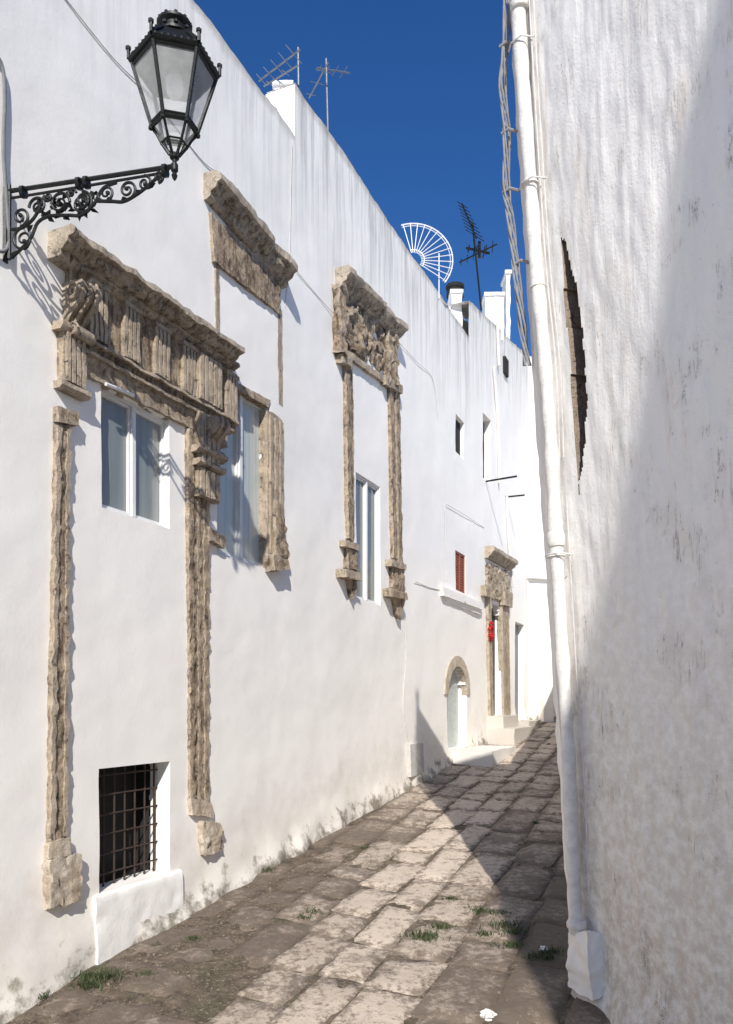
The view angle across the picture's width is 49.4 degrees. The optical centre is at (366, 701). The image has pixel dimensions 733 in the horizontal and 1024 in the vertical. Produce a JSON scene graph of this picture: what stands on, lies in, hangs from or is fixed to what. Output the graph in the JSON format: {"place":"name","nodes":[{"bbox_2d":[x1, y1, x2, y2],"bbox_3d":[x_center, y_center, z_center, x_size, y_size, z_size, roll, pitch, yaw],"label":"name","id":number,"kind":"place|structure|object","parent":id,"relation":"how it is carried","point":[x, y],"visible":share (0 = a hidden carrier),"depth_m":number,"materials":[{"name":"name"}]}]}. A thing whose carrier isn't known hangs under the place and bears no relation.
{"place":"outdoors","nodes":[
{"label":"outdoors","id":0,"kind":"place"},
{"bbox_2d":[6,722,574,1023],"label":"ground","id":1,"kind":"structure","parent":0,"point":[210,995],"depth_m":5.64,"materials":[{"name":"grey stone"}]},
{"bbox_2d":[0,0,304,1023],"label":"front wall","id":2,"kind":"structure","parent":1,"relation":"on","point":[74,106],"depth_m":5.89,"materials":[{"name":"paint"}]},
{"bbox_2d":[0,9,221,263],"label":"street lamp","id":3,"kind":"object","parent":2,"relation":"attached to","point":[168,57],"visible":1,"depth_m":4.73,"materials":[{"name":"black metal"}]},
{"bbox_2d":[99,765,133,877],"bbox_3d":[-2.066,0.917,6.168,0.033,0.985,0.907,0,0,24],"label":"cellar interior","id":4,"kind":"object","parent":2,"relation":"in","point":[119,821],"visible":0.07,"depth_m":6.33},
{"bbox_2d":[99,764,149,883],"bbox_3d":[-1.986,0.943,6.132,0.155,0.939,0.913,0,0,24],"label":"cellar reveal","id":5,"kind":"object","parent":2,"relation":"attached to","point":[139,818],"visible":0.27,"depth_m":6.50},
{"bbox_2d":[45,406,210,841],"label":"pilaster shafts","id":6,"kind":"object","parent":2,"relation":"attached to","point":[197,521],"visible":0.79,"depth_m":5.35,"materials":[{"name":"beige stone"}]},
{"bbox_2d":[99,763,157,886],"bbox_3d":[-1.849,0.920,6.077,0.020,0.900,0.853,0,0,24],"label":"iron grate","id":7,"kind":"object","parent":2,"relation":"on","point":[103,815],"visible":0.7,"depth_m":6.08,"materials":[{"name":"brown metal"}]},
{"bbox_2d":[41,797,223,909],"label":"pilaster bases","id":8,"kind":"object","parent":2,"relation":"attached to","point":[62,879],"visible":0.88,"depth_m":5.33,"materials":[{"name":"beige stone"}]},
{"bbox_2d":[101,389,164,526],"bbox_3d":[-1.799,-1.830,6.079,0.066,0.920,0.831,0,0,24],"label":"window frame","id":9,"kind":"object","parent":2,"relation":"attached to","point":[132,410],"visible":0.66,"depth_m":6.06,"materials":[{"name":"white wood"}]},
{"bbox_2d":[101,397,158,521],"bbox_3d":[-1.818,-1.830,6.088,0.020,0.880,0.787,0,0,24],"label":"window glass","id":10,"kind":"object","parent":9,"relation":"in","point":[113,435],"visible":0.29,"depth_m":6.03,"materials":[{"name":"grey glass"}]},
{"bbox_2d":[92,869,183,964],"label":"whitewashed sill","id":11,"kind":"structure","parent":2,"relation":"attached to","point":[120,914],"depth_m":5.88,"materials":[{"name":"white paint"}]},
{"bbox_2d":[66,0,213,169],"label":"telephone cable","id":12,"kind":"object","parent":2,"relation":"attached to","point":[131,76],"visible":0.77,"depth_m":5.87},
{"bbox_2d":[52,278,230,503],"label":"capitals and consoles","id":13,"kind":"object","parent":2,"relation":"attached to","point":[81,299],"visible":0.94,"depth_m":5.47,"materials":[{"name":"stone"}]},
{"bbox_2d":[47,224,244,369],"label":"cornice","id":14,"kind":"structure","parent":2,"relation":"attached to","point":[66,243],"depth_m":5.80,"materials":[{"name":"stone"}]},
{"bbox_2d":[65,256,239,448],"bbox_3d":[-1.610,-2.662,6.279,0.168,0.806,2.035,0,0,24],"label":"fluted frieze","id":15,"kind":"object","parent":2,"relation":"attached to","point":[151,365],"visible":0.73,"depth_m":6.08,"materials":[{"name":"stone"}]},
{"bbox_2d":[104,382,134,396],"bbox_3d":[-1.792,-2.270,5.790,0.028,0.051,0.292,0,0,24],"label":"awning roller","id":16,"kind":"object","parent":15,"relation":"attached to","point":[114,387],"visible":1,"depth_m":5.77,"materials":[{"name":"white metal"}]},
{"bbox_2d":[217,395,264,567],"bbox_3d":[-1.194,-2.100,7.425,0.066,1.640,0.918,0,0,24],"label":"window frame","id":17,"kind":"object","parent":2,"relation":"attached to","point":[238,555],"visible":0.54,"depth_m":7.40,"materials":[{"name":"white wood"}]},
{"bbox_2d":[217,401,259,562],"bbox_3d":[-1.213,-2.100,7.434,0.020,1.600,0.874,0,0,24],"label":"window glass","id":18,"kind":"object","parent":17,"relation":"in","point":[226,510],"visible":0.36,"depth_m":7.56,"materials":[{"name":"glass"}]},
{"bbox_2d":[207,212,289,571],"bbox_3d":[-1.129,-2.740,7.430,0.200,2.954,1.339,0,0,25],"label":"window surround","id":19,"kind":"object","parent":2,"relation":"attached to","point":[232,255],"visible":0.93,"depth_m":7.75,"materials":[{"name":"beige stone"}]},
{"bbox_2d":[203,170,297,288],"bbox_3d":[-1.062,-4.329,7.383,0.260,0.370,1.343,0,0,24],"label":"window cornice","id":20,"kind":"structure","parent":2,"relation":"attached to","point":[226,201],"depth_m":7.21,"materials":[{"name":"beige stone"}]},
{"bbox_2d":[285,149,291,303],"bbox_3d":[-0.797,-4.894,8.140,0.007,1.784,0.156,0,0,24],"label":"telephone cable","id":21,"kind":"object","parent":2,"relation":"attached to","point":[290,211],"visible":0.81,"depth_m":8.18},
{"bbox_2d":[38,821,565,1000],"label":"grass","id":22,"kind":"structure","parent":1,"relation":"on","point":[88,975],"depth_m":5.99,"materials":[{"name":"green plant"}]},
{"bbox_2d":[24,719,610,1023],"bbox_3d":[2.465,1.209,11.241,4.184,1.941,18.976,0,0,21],"label":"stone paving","id":23,"kind":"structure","parent":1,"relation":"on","point":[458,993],"depth_m":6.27,"materials":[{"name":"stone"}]},
{"bbox_2d":[480,1008,496,1020],"bbox_3d":[0.737,1.902,4.849,0.098,0.066,0.096,0,0,39],"label":"crumpled paper","id":24,"kind":"object","parent":23,"relation":"on","point":[487,1014],"visible":1,"depth_m":4.82,"materials":[{"name":"white paper"}]},
{"bbox_2d":[486,715,540,744],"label":"door steps","id":25,"kind":"structure","parent":23,"relation":"on","point":[507,730],"depth_m":15.18,"materials":[{"name":"stone"}]},
{"bbox_2d":[565,930,604,1000],"bbox_3d":[1.400,1.640,5.051,0.178,0.435,0.275,0,0,-19],"label":"pipe foot","id":26,"kind":"object","parent":23,"relation":"on","point":[585,955],"visible":0.93,"depth_m":4.95},
{"bbox_2d":[267,83,470,851],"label":"front wall","id":27,"kind":"structure","parent":1,"relation":"on","point":[351,742],"depth_m":10.00,"materials":[{"name":"paint"}]},
{"bbox_2d":[266,84,294,135],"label":"gable end","id":28,"kind":"structure","parent":27,"relation":"attached to","point":[282,101],"depth_m":8.34,"materials":[{"name":"white paint"}]},
{"bbox_2d":[297,272,334,314],"bbox_3d":[-0.522,-4.453,8.756,0.008,0.071,1.016,0,0,24],"label":"telephone cable","id":29,"kind":"object","parent":27,"relation":"attached to","point":[315,293],"visible":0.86,"depth_m":8.66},
{"bbox_2d":[306,58,349,130],"bbox_3d":[-0.500,-7.291,9.548,0.651,1.048,0.263,0,0,43],"label":"tv antenna","id":30,"kind":"object","parent":27,"relation":"on","point":[325,69],"visible":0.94,"depth_m":9.59,"materials":[{"name":"metal"}]},
{"bbox_2d":[356,474,377,603],"bbox_3d":[-0.023,-2.030,10.056,0.066,1.580,0.798,0,0,24],"label":"window frame","id":31,"kind":"object","parent":27,"relation":"attached to","point":[366,484],"visible":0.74,"depth_m":10.06,"materials":[{"name":"white wood"}]},
{"bbox_2d":[356,479,373,600],"bbox_3d":[-0.042,-2.030,10.065,0.020,1.540,0.754,0,0,24],"label":"window glass","id":32,"kind":"object","parent":31,"relation":"in","point":[359,511],"visible":0.46,"depth_m":10.02,"materials":[{"name":"glass"}]},
{"bbox_2d":[331,282,407,619],"bbox_3d":[0.056,-3.059,10.071,0.270,3.874,2.199,0,0,24],"label":"carved window surround","id":33,"kind":"object","parent":27,"relation":"attached to","point":[354,327],"visible":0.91,"depth_m":9.86,"materials":[{"name":"stone"}]},
{"bbox_2d":[335,265,408,338],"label":"cornice","id":34,"kind":"structure","parent":27,"relation":"attached to","point":[363,295],"depth_m":9.71,"materials":[{"name":"stone"}]},
{"bbox_2d":[403,620,408,743],"bbox_3d":[0.556,-0.292,11.200,0.011,1.795,0.242,0,0,24],"label":"telephone cable","id":35,"kind":"object","parent":27,"relation":"attached to","point":[404,679],"visible":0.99,"depth_m":11.17,"materials":[{"name":"plastic"}]},
{"bbox_2d":[405,743,423,776],"bbox_3d":[0.669,0.825,11.455,0.135,0.463,0.572,0,0,24],"label":"meter box","id":36,"kind":"object","parent":27,"relation":"attached to","point":[415,758],"visible":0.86,"depth_m":11.33,"materials":[{"name":"white metal"}]},
{"bbox_2d":[399,343,438,417],"bbox_3d":[0.788,-4.728,11.728,0.008,0.549,1.682,0,0,24],"label":"telephone cable","id":37,"kind":"object","parent":27,"relation":"attached to","point":[428,372],"visible":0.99,"depth_m":12.07,"materials":[{"name":"plastic"}]},
{"bbox_2d":[401,223,453,297],"bbox_3d":[0.954,-6.950,12.524,0.823,1.226,0.114,0,0,5],"label":"sunburst light wheel","id":38,"kind":"object","parent":27,"relation":"attached to","point":[439,261],"visible":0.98,"depth_m":12.51,"materials":[{"name":"white metal"}]},
{"bbox_2d":[447,670,457,747],"bbox_3d":[1.384,0.080,13.521,0.033,1.440,1.126,0,0,24],"label":"door","id":39,"kind":"structure","parent":27,"relation":"attached to","point":[452,716],"depth_m":13.69,"materials":[{"name":"white wood"}]},
{"bbox_2d":[444,656,470,694],"bbox_3d":[1.507,-0.453,13.468,0.108,0.663,1.445,0,0,24],"label":"door arch","id":40,"kind":"structure","parent":27,"relation":"attached to","point":[457,662],"depth_m":13.55,"materials":[{"name":"stone"}]},
{"bbox_2d":[455,420,459,454],"bbox_3d":[1.504,-4.515,13.594,0.033,0.650,0.546,0,0,24],"label":"dark window interior","id":41,"kind":"object","parent":27,"relation":"attached to","point":[457,436],"depth_m":13.69,"materials":[{"name":"black glass"}]},
{"bbox_2d":[455,550,464,593],"bbox_3d":[1.569,-2.215,13.622,0.050,0.690,0.607,0,0,24],"label":"louvred shutter","id":42,"kind":"object","parent":27,"relation":"attached to","point":[460,570],"visible":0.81,"depth_m":13.71,"materials":[{"name":"red wood"}]},
{"bbox_2d":[439,586,483,614],"bbox_3d":[1.623,-1.712,13.621,0.140,0.219,2.408,0,0,24],"label":"window sill","id":43,"kind":"structure","parent":27,"relation":"attached to","point":[462,601],"depth_m":13.46,"materials":[{"name":"white stone"}]},
{"bbox_2d":[451,745,515,766],"bbox_3d":[2.006,1.044,13.689,0.790,0.532,1.711,0,0,24],"label":"doorstep platform","id":44,"kind":"structure","parent":1,"relation":"on","point":[488,756],"depth_m":12.97,"materials":[{"name":"white stone"}]},
{"bbox_2d":[450,300,529,746],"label":"front wall","id":45,"kind":"structure","parent":1,"relation":"on","point":[487,506],"depth_m":15.69,"materials":[{"name":"paint"}]},
{"bbox_2d":[449,306,483,439],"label":"roof block","id":46,"kind":"structure","parent":45,"relation":"on","point":[465,325],"depth_m":15.14,"materials":[{"name":"white paint"}]},
{"bbox_2d":[446,281,463,325],"bbox_3d":[1.617,-7.153,14.550,0.340,0.966,0.566,0,0,0],"label":"chimney","id":47,"kind":"object","parent":46,"relation":"on","point":[454,290],"visible":0.66,"depth_m":14.31,"materials":[{"name":"white paint"}]},
{"bbox_2d":[457,201,496,310],"bbox_3d":[1.958,-8.233,14.510,0.776,2.110,0.366,0,0,38],"label":"tv antenna","id":48,"kind":"object","parent":45,"relation":"attached to","point":[471,223],"visible":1,"depth_m":14.58,"materials":[{"name":"black metal"}]},
{"bbox_2d":[466,241,489,258],"bbox_3d":[2.043,-8.270,14.609,0.459,0.333,0.067,0,0,27],"label":"tv antenna","id":49,"kind":"object","parent":48,"relation":"attached to","point":[468,248],"visible":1,"depth_m":14.58,"materials":[{"name":"black metal"}]},
{"bbox_2d":[483,423,483,477],"bbox_3d":[2.159,-4.800,15.228,0.033,1.220,0.590,0,0,24],"label":"dark window interior","id":50,"kind":"object","parent":45,"relation":"attached to","point":[483,450],"depth_m":15.43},
{"bbox_2d":[491,606,494,714],"bbox_3d":[2.437,-0.835,15.858,0.033,2.230,0.852,0,0,24],"label":"door","id":51,"kind":"structure","parent":45,"relation":"attached to","point":[493,639],"depth_m":16.12,"materials":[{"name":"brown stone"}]},
{"bbox_2d":[482,292,504,341],"bbox_3d":[2.604,-7.844,16.450,0.432,0.978,0.567,0,0,0],"label":"chimney","id":52,"kind":"object","parent":45,"relation":"on","point":[492,307],"visible":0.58,"depth_m":16.20,"materials":[{"name":"white paint"}]},
{"bbox_2d":[492,366,500,483],"bbox_3d":[2.566,-5.451,15.683,0.060,2.180,0.506,0,0,24],"label":"wall pipe","id":53,"kind":"object","parent":45,"relation":"attached to","point":[497,421],"depth_m":15.75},
{"bbox_2d":[496,320,499,365],"bbox_3d":[2.605,-7.109,15.774,0.057,0.852,0.212,0,0,24],"label":"wall pipe","id":54,"kind":"object","parent":45,"relation":"attached to","point":[497,337],"depth_m":15.75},
{"bbox_2d":[480,545,517,715],"bbox_3d":[2.604,-1.326,15.739,0.302,3.321,2.217,0,0,24],"label":"carved doorcase","id":55,"kind":"object","parent":45,"relation":"attached to","point":[497,585],"visible":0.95,"depth_m":15.93,"materials":[{"name":"stone"}]},
{"bbox_2d":[488,621,494,641],"bbox_3d":[2.373,-1.345,15.159,0.093,0.399,0.289,0,0,24],"label":"red wreath","id":56,"kind":"object","parent":55,"relation":"attached to","point":[491,629],"visible":1,"depth_m":15.14,"materials":[{"name":"red plant"}]},
{"bbox_2d":[486,475,524,497],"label":"iron rods","id":57,"kind":"object","parent":45,"relation":"on","point":[506,478],"visible":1,"depth_m":15.02,"materials":[{"name":"black metal"}]},
{"bbox_2d":[503,356,508,377],"bbox_3d":[2.836,-6.923,16.476,0.145,0.340,0.284,0,0,24],"label":"vent window","id":58,"kind":"structure","parent":45,"relation":"attached to","point":[505,367],"depth_m":16.40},
{"bbox_2d":[501,270,511,338],"bbox_3d":[3.024,-8.401,17.250,0.146,1.632,0.567,0,0,0],"label":"chimney","id":59,"kind":"object","parent":45,"relation":"on","point":[505,283],"visible":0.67,"depth_m":17.00,"materials":[{"name":"white paint"}]},
{"bbox_2d":[506,496,513,587],"bbox_3d":[2.999,-3.330,16.667,0.057,1.834,0.571,0,0,24],"label":"wall pipe","id":60,"kind":"object","parent":45,"relation":"attached to","point":[508,540],"depth_m":16.54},
{"bbox_2d":[515,624,517,714],"bbox_3d":[3.265,-0.675,17.762,0.033,2.190,0.918,0,0,24],"label":"side door","id":61,"kind":"structure","parent":45,"relation":"attached to","point":[516,668],"depth_m":18.00,"materials":[{"name":"white paint"}]},
{"bbox_2d":[527,389,527,701],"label":"roof block","id":62,"kind":"structure","parent":1,"relation":"on","point":[527,504],"depth_m":18.80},
{"bbox_2d":[509,0,569,932],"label":"side wall","id":63,"kind":"structure","parent":1,"relation":"on","point":[540,441],"depth_m":5.21,"materials":[{"name":"white paint"}]},
{"bbox_2d":[499,0,531,365],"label":"electric cables","id":64,"kind":"object","parent":63,"relation":"attached to","point":[503,45],"visible":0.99,"depth_m":5.19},
{"bbox_2d":[529,0,589,900],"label":"wall cables","id":65,"kind":"object","parent":63,"relation":"attached to","point":[554,353],"depth_m":4.97,"materials":[{"name":"white plastic"}]},
{"bbox_2d":[527,356,555,719],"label":"front wall","id":66,"kind":"structure","parent":1,"relation":"on","point":[540,681],"depth_m":18.46,"materials":[{"name":"paint"}]},
{"bbox_2d":[527,571,553,721],"bbox_3d":[6.138,-0.998,19.047,5.005,4.014,0.370,0,0,-18],"label":"string course","id":67,"kind":"object","parent":66,"relation":"attached to","point":[545,709],"visible":0.17,"depth_m":18.26,"materials":[{"name":"white paint"}]},
{"bbox_2d":[526,0,732,1023],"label":"front wall","id":68,"kind":"structure","parent":1,"relation":"on","point":[636,104],"depth_m":4.31,"materials":[{"name":"white paint"}]},
{"bbox_2d":[508,0,586,935],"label":"drainpipe","id":69,"kind":"object","parent":68,"relation":"attached to","point":[576,922],"visible":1,"depth_m":5.00,"materials":[{"name":"white metal"}]},
{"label":"roof block","id":70,"kind":"object","parent":1,"relation":"on","visible":0},
{"bbox_2d":[272,80,292,89],"bbox_3d":[-0.940,-6.543,9.203,0.240,0.848,0.568,0,0,0],"label":"chimney","id":71,"kind":"object","parent":70,"relation":"on","point":[276,84],"visible":0.01,"depth_m":8.92,"materials":[{"name":"white paint"}]},
{"bbox_2d":[256,45,301,87],"bbox_3d":[-0.926,-6.878,8.834,0.260,0.700,0.796,0,0,-38],"label":"tv antenna","id":72,"kind":"object","parent":71,"relation":"attached to","point":[280,64],"visible":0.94,"depth_m":8.79,"materials":[{"name":"metal"}]},
{"bbox_2d":[193,0,531,355],"label":"sky","id":73,"kind":"structure","parent":0,"point":[417,115],"materials":[{"name":"blue"}]}
]}

